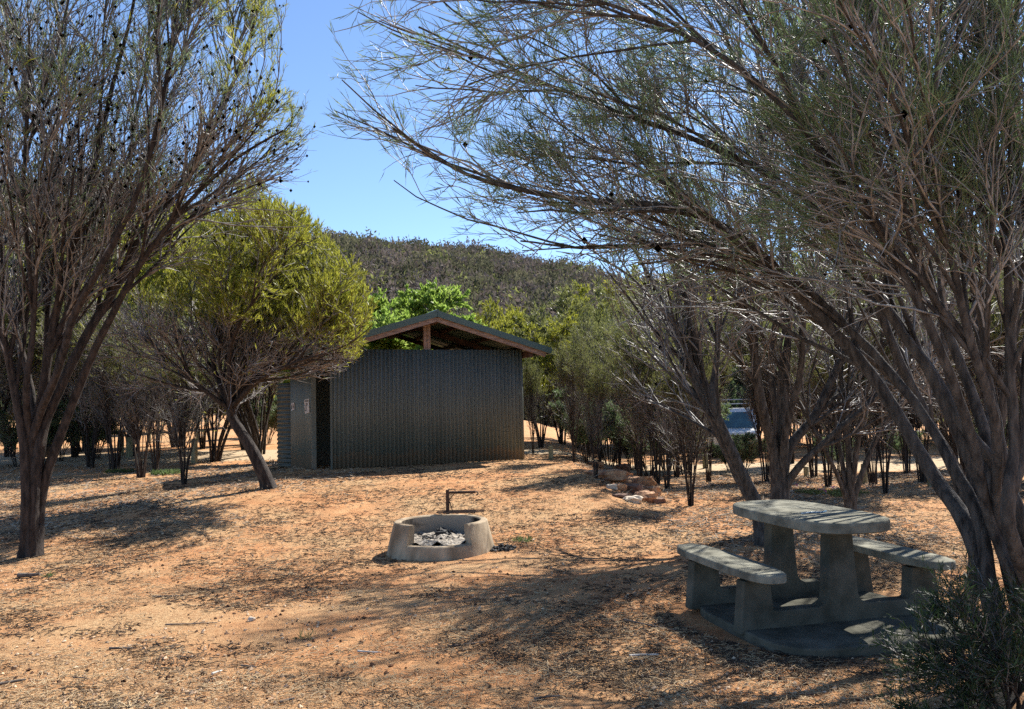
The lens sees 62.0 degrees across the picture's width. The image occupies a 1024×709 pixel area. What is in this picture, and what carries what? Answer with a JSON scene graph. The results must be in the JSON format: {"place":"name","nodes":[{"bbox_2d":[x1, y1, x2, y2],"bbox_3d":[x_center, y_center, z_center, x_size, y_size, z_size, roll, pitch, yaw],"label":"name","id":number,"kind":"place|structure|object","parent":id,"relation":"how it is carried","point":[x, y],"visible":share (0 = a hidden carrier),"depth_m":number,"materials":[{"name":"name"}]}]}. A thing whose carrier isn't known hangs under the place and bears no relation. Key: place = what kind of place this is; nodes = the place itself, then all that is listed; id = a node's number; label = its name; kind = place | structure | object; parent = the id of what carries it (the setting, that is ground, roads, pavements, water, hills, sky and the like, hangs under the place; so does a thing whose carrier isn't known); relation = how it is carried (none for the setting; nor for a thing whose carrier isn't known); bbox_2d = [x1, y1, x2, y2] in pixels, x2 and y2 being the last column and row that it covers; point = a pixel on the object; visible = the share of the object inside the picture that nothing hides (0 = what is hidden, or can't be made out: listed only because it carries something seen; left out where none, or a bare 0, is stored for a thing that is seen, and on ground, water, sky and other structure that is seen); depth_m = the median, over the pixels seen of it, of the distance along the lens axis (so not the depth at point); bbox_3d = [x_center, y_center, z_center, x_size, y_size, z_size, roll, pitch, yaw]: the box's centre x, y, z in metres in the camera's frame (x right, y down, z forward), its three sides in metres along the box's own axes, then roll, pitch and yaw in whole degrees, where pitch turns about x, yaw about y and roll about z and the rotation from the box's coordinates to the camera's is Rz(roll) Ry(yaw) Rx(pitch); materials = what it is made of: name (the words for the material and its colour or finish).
{"place":"outdoors","nodes":[
{"label":"outdoors","id":0,"kind":"place"},
{"bbox_2d":[276,382,290,466],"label":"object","id":1,"kind":"object","parent":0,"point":[283,429],"visible":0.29,"depth_m":19.73,"materials":[{"name":"grey metal"}]},
{"bbox_2d":[0,449,959,474],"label":"road","id":2,"kind":"structure","parent":0,"point":[233,455],"depth_m":27.50,"materials":[{"name":"grey asphalt"}]},
{"bbox_2d":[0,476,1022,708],"bbox_3d":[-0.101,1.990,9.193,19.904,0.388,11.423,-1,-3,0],"label":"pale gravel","id":3,"kind":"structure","parent":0,"point":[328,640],"depth_m":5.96,"materials":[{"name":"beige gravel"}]},
{"bbox_2d":[0,415,1023,708],"bbox_3d":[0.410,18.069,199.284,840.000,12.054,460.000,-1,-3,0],"label":"ground","id":4,"kind":"structure","parent":0,"point":[328,617],"depth_m":7.63,"materials":[{"name":"orange soil"}]},
{"bbox_2d":[0,267,42,419],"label":"tree","id":5,"kind":"object","parent":4,"relation":"on","point":[8,337],"visible":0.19,"depth_m":25.45,"materials":[{"name":"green plant"}]},
{"bbox_2d":[0,325,52,456],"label":"tree","id":6,"kind":"object","parent":4,"relation":"on","point":[6,453],"visible":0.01,"depth_m":30.54,"materials":[{"name":"green plant"}]},
{"bbox_2d":[4,242,51,333],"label":"bushy tree","id":7,"kind":"object","parent":4,"relation":"on","point":[18,278],"visible":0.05,"depth_m":26.39,"materials":[{"name":"green plant"}]},
{"bbox_2d":[0,401,65,466],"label":"bush","id":8,"kind":"object","parent":4,"relation":"on","point":[8,435],"visible":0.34,"depth_m":26.11,"materials":[{"name":"green plant"}]},
{"bbox_2d":[0,224,98,416],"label":"bushy tree","id":9,"kind":"object","parent":4,"relation":"on","point":[8,394],"visible":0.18,"depth_m":26.91,"materials":[{"name":"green plant"}]},
{"bbox_2d":[46,399,92,460],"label":"bush","id":10,"kind":"object","parent":4,"relation":"on","point":[71,435],"visible":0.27,"depth_m":28.26,"materials":[{"name":"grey plant"}]},
{"bbox_2d":[33,298,112,456],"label":"tree","id":11,"kind":"object","parent":4,"relation":"on","point":[75,450],"visible":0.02,"depth_m":29.69,"materials":[{"name":"green plant"}]},
{"bbox_2d":[0,216,152,456],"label":"bushy tree","id":12,"kind":"object","parent":4,"relation":"on","point":[40,367],"visible":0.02,"depth_m":29.67,"materials":[{"name":"green plant"}]},
{"bbox_2d":[26,290,134,467],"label":"tree","id":13,"kind":"object","parent":4,"relation":"on","point":[89,457],"visible":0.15,"depth_m":25.03,"materials":[{"name":"brown plant"}]},
{"bbox_2d":[73,406,119,458],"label":"bush","id":14,"kind":"object","parent":4,"relation":"on","point":[102,437],"visible":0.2,"depth_m":28.89,"materials":[{"name":"grey plant"}]},
{"bbox_2d":[37,279,165,469],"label":"tree","id":15,"kind":"object","parent":4,"relation":"on","point":[103,397],"visible":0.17,"depth_m":23.55,"materials":[{"name":"brown plant"}]},
{"bbox_2d":[31,225,215,455],"bbox_3d":[-13.088,-0.398,29.568,6.548,8.150,6.327,0,-4,-18],"label":"bushy tree","id":16,"kind":"object","parent":4,"relation":"on","point":[128,298],"depth_m":28.71,"materials":[{"name":"green plant"}]},
{"bbox_2d":[71,304,178,477],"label":"tree","id":17,"kind":"object","parent":4,"relation":"on","point":[132,415],"visible":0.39,"depth_m":21.10,"materials":[{"name":"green plant"}]},
{"bbox_2d":[126,437,132,456],"bbox_3d":[-13.160,3.275,29.307,0.229,0.879,0.227,-1,-3,0],"label":"bollard","id":18,"kind":"object","parent":4,"relation":"on","point":[129,447],"visible":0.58,"depth_m":29.22,"materials":[{"name":"grey wood"}]},
{"bbox_2d":[100,286,208,470],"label":"tree","id":19,"kind":"object","parent":4,"relation":"on","point":[155,464],"visible":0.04,"depth_m":23.03,"materials":[{"name":"green plant"}]},
{"bbox_2d":[92,222,219,447],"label":"bushy tree","id":20,"kind":"object","parent":4,"relation":"on","point":[172,442],"depth_m":33.62,"materials":[{"name":"green plant"}]},
{"bbox_2d":[0,0,324,558],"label":"tall wattle tree","id":21,"kind":"object","parent":4,"relation":"on","point":[34,414],"visible":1,"depth_m":9.35,"materials":[{"name":"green plant"}]},
{"bbox_2d":[149,468,185,474],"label":"ground cover plant","id":22,"kind":"object","parent":4,"relation":"on","point":[166,471],"visible":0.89,"depth_m":22.07,"materials":[{"name":"green plant"}]},
{"bbox_2d":[123,312,226,484],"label":"tree","id":23,"kind":"object","parent":4,"relation":"on","point":[179,419],"visible":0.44,"depth_m":17.04,"materials":[{"name":"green plant"}]},
{"bbox_2d":[118,204,262,449],"bbox_3d":[-10.408,-1.143,31.601,7.492,9.650,7.753,2,-4,-40],"label":"bushy tree","id":24,"kind":"object","parent":4,"relation":"on","point":[256,406],"visible":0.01,"depth_m":30.71,"materials":[{"name":"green plant"}]},
{"bbox_2d":[191,439,197,462],"bbox_3d":[-9.801,3.062,26.286,0.191,0.926,0.190,-1,-3,0],"label":"bollard","id":25,"kind":"object","parent":4,"relation":"on","point":[194,456],"visible":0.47,"depth_m":26.22,"materials":[{"name":"grey wood"}]},
{"bbox_2d":[183,382,224,448],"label":"tree","id":26,"kind":"object","parent":4,"relation":"on","point":[202,441],"visible":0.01,"depth_m":32.51,"materials":[{"name":"brown plant"}]},
{"bbox_2d":[121,204,320,453],"bbox_3d":[-9.353,-1.026,28.884,7.160,9.222,7.409,-1,-3,-12],"label":"bushy tree","id":27,"kind":"object","parent":4,"relation":"on","point":[160,273],"visible":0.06,"depth_m":28.70,"materials":[{"name":"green plant"}]},
{"bbox_2d":[144,227,299,445],"bbox_3d":[-9.535,-0.545,31.501,6.761,8.416,6.534,-3,-4,20],"label":"bushy tree","id":28,"kind":"object","parent":4,"relation":"on","point":[251,410],"visible":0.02,"depth_m":31.57,"materials":[{"name":"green plant"}]},
{"bbox_2d":[72,164,379,488],"bbox_3d":[-4.675,-0.767,14.312,5.518,6.175,5.295,-1,-3,0],"label":"leaning mallee tree","id":29,"kind":"object","parent":4,"relation":"on","point":[237,310],"visible":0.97,"depth_m":13.72,"materials":[{"name":"green plant"}]},
{"bbox_2d":[158,243,299,461],"bbox_3d":[-9.212,-0.082,27.558,5.783,7.199,5.589,-4,-4,41],"label":"bushy tree","id":30,"kind":"object","parent":4,"relation":"on","point":[215,452],"visible":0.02,"depth_m":26.94,"materials":[{"name":"green plant"}]},
{"bbox_2d":[242,396,277,443],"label":"bush","id":31,"kind":"object","parent":4,"relation":"on","point":[272,420],"visible":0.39,"depth_m":34.54,"materials":[{"name":"green plant"}]},
{"bbox_2d":[345,282,460,336],"bbox_3d":[-3.480,0.587,27.643,5.184,5.551,4.289,-3,-4,27],"label":"bright bush","id":32,"kind":"object","parent":4,"relation":"on","point":[413,308],"visible":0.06,"depth_m":26.10,"materials":[{"name":"green plant"}]},
{"bbox_2d":[256,298,553,469],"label":"toilet block","id":33,"kind":"structure","parent":4,"relation":"on","point":[455,394],"depth_m":18.60,"materials":[{"name":"grey metal"}]},
{"bbox_2d":[364,278,487,349],"bbox_3d":[-3.272,0.440,25.318,5.133,5.536,6.204,1,-4,-35],"label":"bright bush","id":34,"kind":"object","parent":4,"relation":"on","point":[440,299],"visible":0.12,"depth_m":24.69,"materials":[{"name":"green plant"}]},
{"bbox_2d":[386,490,493,560],"bbox_3d":[-0.787,1.910,9.490,1.237,0.688,1.365,-1,-3,0],"label":"fire pit","id":35,"kind":"object","parent":4,"relation":"on","point":[402,545],"visible":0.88,"depth_m":9.10,"materials":[{"name":"concrete"}]},
{"bbox_2d":[414,529,465,545],"bbox_3d":[-0.784,2.025,9.419,0.940,0.084,0.940,-1,-3,0],"label":"ash bed","id":36,"kind":"object","parent":35,"relation":"in","point":[452,539],"visible":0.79,"depth_m":9.30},
{"bbox_2d":[448,309,524,332],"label":"bushy tree","id":37,"kind":"object","parent":4,"relation":"on","point":[507,325],"visible":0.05,"depth_m":33.61,"materials":[{"name":"green plant"}]},
{"bbox_2d":[490,543,515,551],"bbox_3d":[-0.120,2.108,9.297,0.334,0.080,0.331,-3,-4,31],"label":"charcoal heap","id":38,"kind":"object","parent":4,"relation":"on","point":[499,547],"visible":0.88,"depth_m":9.23,"materials":[{"name":"black"}]},
{"bbox_2d":[0,453,1023,708],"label":"straw litter","id":39,"kind":"object","parent":4,"relation":"on","point":[248,699],"visible":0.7,"depth_m":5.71,"materials":[{"name":"beige plant"}]},
{"bbox_2d":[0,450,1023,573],"bbox_3d":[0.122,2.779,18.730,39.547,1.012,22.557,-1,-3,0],"label":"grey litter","id":40,"kind":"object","parent":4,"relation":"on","point":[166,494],"visible":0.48,"depth_m":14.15,"materials":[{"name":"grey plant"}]},
{"bbox_2d":[472,300,583,447],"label":"bushy tree","id":41,"kind":"object","parent":4,"relation":"on","point":[554,338],"visible":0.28,"depth_m":30.20,"materials":[{"name":"green plant"}]},
{"bbox_2d":[522,357,547,454],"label":"tree","id":42,"kind":"object","parent":4,"relation":"on","point":[529,373],"visible":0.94,"depth_m":21.40,"materials":[{"name":"green plant"}]},
{"bbox_2d":[477,280,606,444],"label":"bushy tree","id":43,"kind":"object","parent":4,"relation":"on","point":[582,291],"visible":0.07,"depth_m":36.01,"materials":[{"name":"green plant"}]},
{"bbox_2d":[523,305,569,412],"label":"bushy tree","id":44,"kind":"object","parent":4,"relation":"on","point":[541,324],"visible":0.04,"depth_m":33.31,"materials":[{"name":"green plant"}]},
{"bbox_2d":[541,383,578,447],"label":"bush","id":45,"kind":"object","parent":4,"relation":"on","point":[556,417],"visible":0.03,"depth_m":35.01,"materials":[{"name":"green plant"}]},
{"bbox_2d":[544,320,595,461],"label":"tree","id":46,"kind":"object","parent":4,"relation":"on","point":[571,406],"visible":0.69,"depth_m":18.63,"materials":[{"name":"green plant"}]},
{"bbox_2d":[548,400,620,464],"bbox_3d":[1.748,1.833,20.461,1.757,1.730,1.839,2,-4,-40],"label":"bush","id":47,"kind":"object","parent":4,"relation":"on","point":[582,440],"visible":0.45,"depth_m":20.38,"materials":[{"name":"green plant"}]},
{"bbox_2d":[547,385,622,465],"bbox_3d":[2.959,2.072,25.930,3.048,2.868,2.912,1,-4,-38],"label":"bush","id":48,"kind":"object","parent":4,"relation":"on","point":[559,396],"visible":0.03,"depth_m":25.87,"materials":[{"name":"green plant"}]},
{"bbox_2d":[565,295,610,461],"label":"tree","id":49,"kind":"object","parent":4,"relation":"on","point":[596,339],"visible":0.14,"depth_m":25.09,"materials":[{"name":"green plant"}]},
{"bbox_2d":[510,275,667,453],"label":"bushy tree","id":50,"kind":"object","parent":4,"relation":"on","point":[562,303],"visible":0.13,"depth_m":33.18,"materials":[{"name":"green plant"}]},
{"bbox_2d":[562,333,621,477],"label":"tree","id":51,"kind":"object","parent":4,"relation":"on","point":[597,380],"visible":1,"depth_m":15.01,"materials":[{"name":"green plant"}]},
{"bbox_2d":[583,469,629,481],"bbox_3d":[1.661,2.191,15.396,0.968,0.253,0.541,-1,-5,-8],"label":"rock","id":52,"kind":"object","parent":4,"relation":"on","point":[615,475],"visible":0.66,"depth_m":15.22,"materials":[{"name":"stone"}]},
{"bbox_2d":[581,289,640,467],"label":"tree","id":53,"kind":"object","parent":4,"relation":"on","point":[602,335],"visible":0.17,"depth_m":22.90,"materials":[{"name":"green plant"}]},
{"bbox_2d":[603,399,649,469],"bbox_3d":[3.653,2.237,25.478,2.840,2.672,2.713,0,-4,-19],"label":"bush","id":54,"kind":"object","parent":4,"relation":"on","point":[627,453],"visible":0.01,"depth_m":25.43,"materials":[{"name":"green plant"}]},
{"bbox_2d":[598,305,656,476],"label":"tree","id":55,"kind":"object","parent":4,"relation":"on","point":[635,429],"visible":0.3,"depth_m":17.06,"materials":[{"name":"green plant"}]},
{"bbox_2d":[602,290,661,463],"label":"tree","id":56,"kind":"object","parent":4,"relation":"on","point":[616,321],"visible":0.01,"depth_m":25.80,"materials":[{"name":"green plant"}]},
{"bbox_2d":[623,495,642,503],"bbox_3d":[1.847,2.218,12.980,0.339,0.138,0.230,0,-5,-26],"label":"rock","id":57,"kind":"object","parent":4,"relation":"on","point":[636,499],"visible":0.77,"depth_m":12.91,"materials":[{"name":"white stone"}]},
{"bbox_2d":[625,483,642,492],"bbox_3d":[2.029,2.302,14.486,0.402,0.257,0.277,-3,-1,23],"label":"rock","id":58,"kind":"object","parent":4,"relation":"on","point":[634,487],"visible":0.36,"depth_m":14.37,"materials":[{"name":"stone"}]},
{"bbox_2d":[625,476,657,485],"bbox_3d":[2.463,2.441,16.143,0.586,0.272,0.438,-3,-5,20],"label":"rock","id":59,"kind":"object","parent":4,"relation":"on","point":[648,481],"visible":0.58,"depth_m":15.99,"materials":[{"name":"brown stone"}]},
{"bbox_2d":[601,400,684,476],"bbox_3d":[3.373,2.004,21.213,2.330,2.295,2.439,-4,-5,43],"label":"bush","id":60,"kind":"object","parent":4,"relation":"on","point":[621,426],"visible":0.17,"depth_m":20.91,"materials":[{"name":"green plant"}]},
{"bbox_2d":[498,30,792,546],"bbox_3d":[1.736,-1.087,10.957,2.998,6.700,5.445,0,-4,-18],"label":"leaning wattle tree","id":61,"kind":"object","parent":4,"relation":"on","point":[704,394],"visible":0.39,"depth_m":9.45,"materials":[{"name":"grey plant"}]},
{"bbox_2d":[604,302,687,484],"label":"tree","id":62,"kind":"object","parent":4,"relation":"on","point":[657,472],"visible":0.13,"depth_m":16.42,"materials":[{"name":"green plant"}]},
{"bbox_2d":[634,490,657,502],"bbox_3d":[2.137,2.298,13.635,0.439,0.228,0.301,-1,-2,-11],"label":"rock","id":63,"kind":"object","parent":4,"relation":"on","point":[648,496],"visible":0.55,"depth_m":13.54,"materials":[{"name":"brown stone"}]},
{"bbox_2d":[584,268,709,318],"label":"bushy tree","id":64,"kind":"object","parent":4,"relation":"on","point":[601,300],"visible":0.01,"depth_m":37.87,"materials":[{"name":"green plant"}]},
{"bbox_2d":[619,300,688,488],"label":"tree","id":65,"kind":"object","parent":4,"relation":"on","point":[652,414],"visible":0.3,"depth_m":15.67,"materials":[{"name":"green plant"}]},
{"bbox_2d":[593,264,721,342],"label":"bushy tree","id":66,"kind":"object","parent":4,"relation":"on","point":[633,272],"visible":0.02,"depth_m":43.53,"materials":[{"name":"green plant"}]},
{"bbox_2d":[317,0,1023,653],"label":"arching wattle tree","id":67,"kind":"object","parent":4,"relation":"on","point":[933,126],"visible":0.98,"depth_m":5.21,"materials":[{"name":"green plant"}]},
{"bbox_2d":[644,279,701,477],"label":"tree","id":68,"kind":"object","parent":4,"relation":"on","point":[676,471],"visible":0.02,"depth_m":21.07,"materials":[{"name":"green plant"}]},
{"bbox_2d":[643,310,726,505],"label":"tree","id":69,"kind":"object","parent":4,"relation":"on","point":[685,432],"visible":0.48,"depth_m":13.01,"materials":[{"name":"green plant"}]},
{"bbox_2d":[665,402,731,474],"bbox_3d":[4.657,2.196,22.939,2.415,2.273,2.307,0,-4,-24],"label":"bush","id":70,"kind":"object","parent":4,"relation":"on","point":[725,409],"visible":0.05,"depth_m":22.87,"materials":[{"name":"green plant"}]},
{"bbox_2d":[670,288,737,481],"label":"tree","id":71,"kind":"object","parent":4,"relation":"on","point":[709,468],"visible":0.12,"depth_m":18.68,"materials":[{"name":"green plant"}]},
{"bbox_2d":[707,381,748,437],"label":"bush","id":72,"kind":"object","parent":4,"relation":"on","point":[735,394],"visible":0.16,"depth_m":33.86,"materials":[{"name":"green plant"}]},
{"bbox_2d":[712,440,744,470],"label":"bush","id":73,"kind":"object","parent":4,"relation":"on","point":[717,450],"visible":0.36,"depth_m":24.12,"materials":[{"name":"green plant"}]},
{"bbox_2d":[708,399,759,456],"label":"four wheel drive","id":74,"kind":"structure","parent":4,"relation":"on","point":[738,422],"depth_m":31.11,"materials":[{"name":"white paint"}]},
{"bbox_2d":[724,362,772,445],"bbox_3d":[11.253,2.112,37.082,4.067,4.006,4.256,-3,-4,32],"label":"bush","id":75,"kind":"object","parent":4,"relation":"on","point":[737,378],"visible":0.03,"depth_m":36.68,"materials":[{"name":"green plant"}]},
{"bbox_2d":[731,431,766,470],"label":"bush","id":76,"kind":"object","parent":4,"relation":"on","point":[748,451],"visible":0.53,"depth_m":22.82,"materials":[{"name":"green plant"}]},
{"bbox_2d":[709,290,794,481],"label":"tree","id":77,"kind":"object","parent":4,"relation":"on","point":[751,403],"visible":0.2,"depth_m":17.82,"materials":[{"name":"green plant"}]},
{"bbox_2d":[537,1,1023,586],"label":"dark wattle tree","id":78,"kind":"object","parent":4,"relation":"on","point":[899,357],"visible":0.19,"depth_m":7.06,"materials":[{"name":"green plant"}]},
{"bbox_2d":[753,303,813,463],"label":"tree","id":79,"kind":"object","parent":4,"relation":"on","point":[793,455],"visible":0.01,"depth_m":26.18,"materials":[{"name":"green plant"}]},
{"bbox_2d":[584,0,1023,499],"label":"spreading wattle tree","id":80,"kind":"object","parent":4,"relation":"on","point":[781,445],"visible":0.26,"depth_m":10.39,"materials":[{"name":"grey plant"}]},
{"bbox_2d":[768,279,843,477],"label":"tree","id":81,"kind":"object","parent":4,"relation":"on","point":[811,461],"visible":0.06,"depth_m":18.97,"materials":[{"name":"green plant"}]},
{"bbox_2d":[778,296,854,486],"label":"tree","id":82,"kind":"object","parent":4,"relation":"on","point":[827,478],"visible":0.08,"depth_m":15.78,"materials":[{"name":"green plant"}]},
{"bbox_2d":[632,86,1017,509],"bbox_3d":[4.296,-0.724,10.661,5.234,5.767,3.266,1,-4,-30],"label":"slim wattle tree","id":83,"kind":"object","parent":4,"relation":"on","point":[850,485],"visible":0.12,"depth_m":10.82,"materials":[{"name":"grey plant"}]},
{"bbox_2d":[792,483,869,496],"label":"flowering plant","id":84,"kind":"object","parent":4,"relation":"on","point":[827,491],"visible":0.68,"depth_m":14.15,"materials":[{"name":"green plant"}]},
{"bbox_2d":[813,436,854,469],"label":"bush","id":85,"kind":"object","parent":4,"relation":"on","point":[834,457],"visible":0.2,"depth_m":23.50,"materials":[{"name":"green plant"}]},
{"bbox_2d":[700,591,974,658],"bbox_3d":[2.264,1.931,6.075,1.550,0.145,1.480,0,-3,-14],"label":"concrete pad","id":86,"kind":"object","parent":4,"relation":"on","point":[837,640],"visible":0.33,"depth_m":5.61,"materials":[{"name":"grey concrete"}]},
{"bbox_2d":[677,500,955,634],"bbox_3d":[2.195,1.532,6.338,1.610,0.745,1.420,0,-3,-14],"label":"picnic table","id":87,"kind":"object","parent":86,"relation":"on","point":[841,582],"visible":0.96,"depth_m":6.01,"materials":[{"name":"concrete"}]},
{"bbox_2d":[791,292,888,481],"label":"tree","id":88,"kind":"object","parent":4,"relation":"on","point":[815,380],"visible":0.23,"depth_m":14.12,"materials":[{"name":"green plant"}]},
{"bbox_2d":[811,284,925,484],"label":"tree","id":89,"kind":"object","parent":4,"relation":"on","point":[871,475],"visible":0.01,"depth_m":15.95,"materials":[{"name":"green plant"}]},
{"bbox_2d":[846,293,919,493],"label":"tree","id":90,"kind":"object","parent":4,"relation":"on","point":[885,480],"visible":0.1,"depth_m":14.01,"materials":[{"name":"brown plant"}]},
{"bbox_2d":[874,274,926,472],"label":"tree","id":91,"kind":"object","parent":4,"relation":"on","point":[906,463],"visible":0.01,"depth_m":20.84,"materials":[{"name":"brown plant"}]},
{"bbox_2d":[882,428,923,460],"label":"bush","id":92,"kind":"object","parent":4,"relation":"on","point":[896,445],"visible":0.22,"depth_m":26.57,"materials":[{"name":"green plant"}]},
{"bbox_2d":[861,274,969,481],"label":"tree","id":93,"kind":"object","parent":4,"relation":"on","point":[926,435],"visible":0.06,"depth_m":15.99,"materials":[{"name":"brown plant"}]},
{"bbox_2d":[856,547,1023,708],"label":"needle shrub","id":94,"kind":"object","parent":4,"relation":"on","point":[978,641],"visible":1,"depth_m":4.10,"materials":[{"name":"green plant"}]},
{"bbox_2d":[907,252,973,451],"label":"tree","id":95,"kind":"object","parent":4,"relation":"on","point":[945,435],"depth_m":24.34,"materials":[{"name":"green plant"}]},
{"bbox_2d":[921,264,1000,474],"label":"tree","id":96,"kind":"object","parent":4,"relation":"on","point":[953,442],"visible":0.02,"depth_m":17.50,"materials":[{"name":"brown plant"}]},
{"bbox_2d":[947,253,1023,443],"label":"tree","id":97,"kind":"object","parent":4,"relation":"on","point":[1000,364],"visible":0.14,"depth_m":15.71,"materials":[{"name":"brown plant"}]},
{"bbox_2d":[1,0,1023,278],"label":"sky","id":98,"kind":"structure","parent":0,"point":[346,191],"materials":[{"name":"blue"}]},
{"bbox_3d":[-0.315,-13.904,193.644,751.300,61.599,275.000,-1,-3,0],"label":"hill","id":99,"kind":"structure","parent":0,"visible":0},
{"bbox_2d":[0,173,909,427],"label":"hill woodland","id":100,"kind":"object","parent":99,"relation":"on","point":[483,273],"visible":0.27,"depth_m":156.65,"materials":[{"name":"green plant"}]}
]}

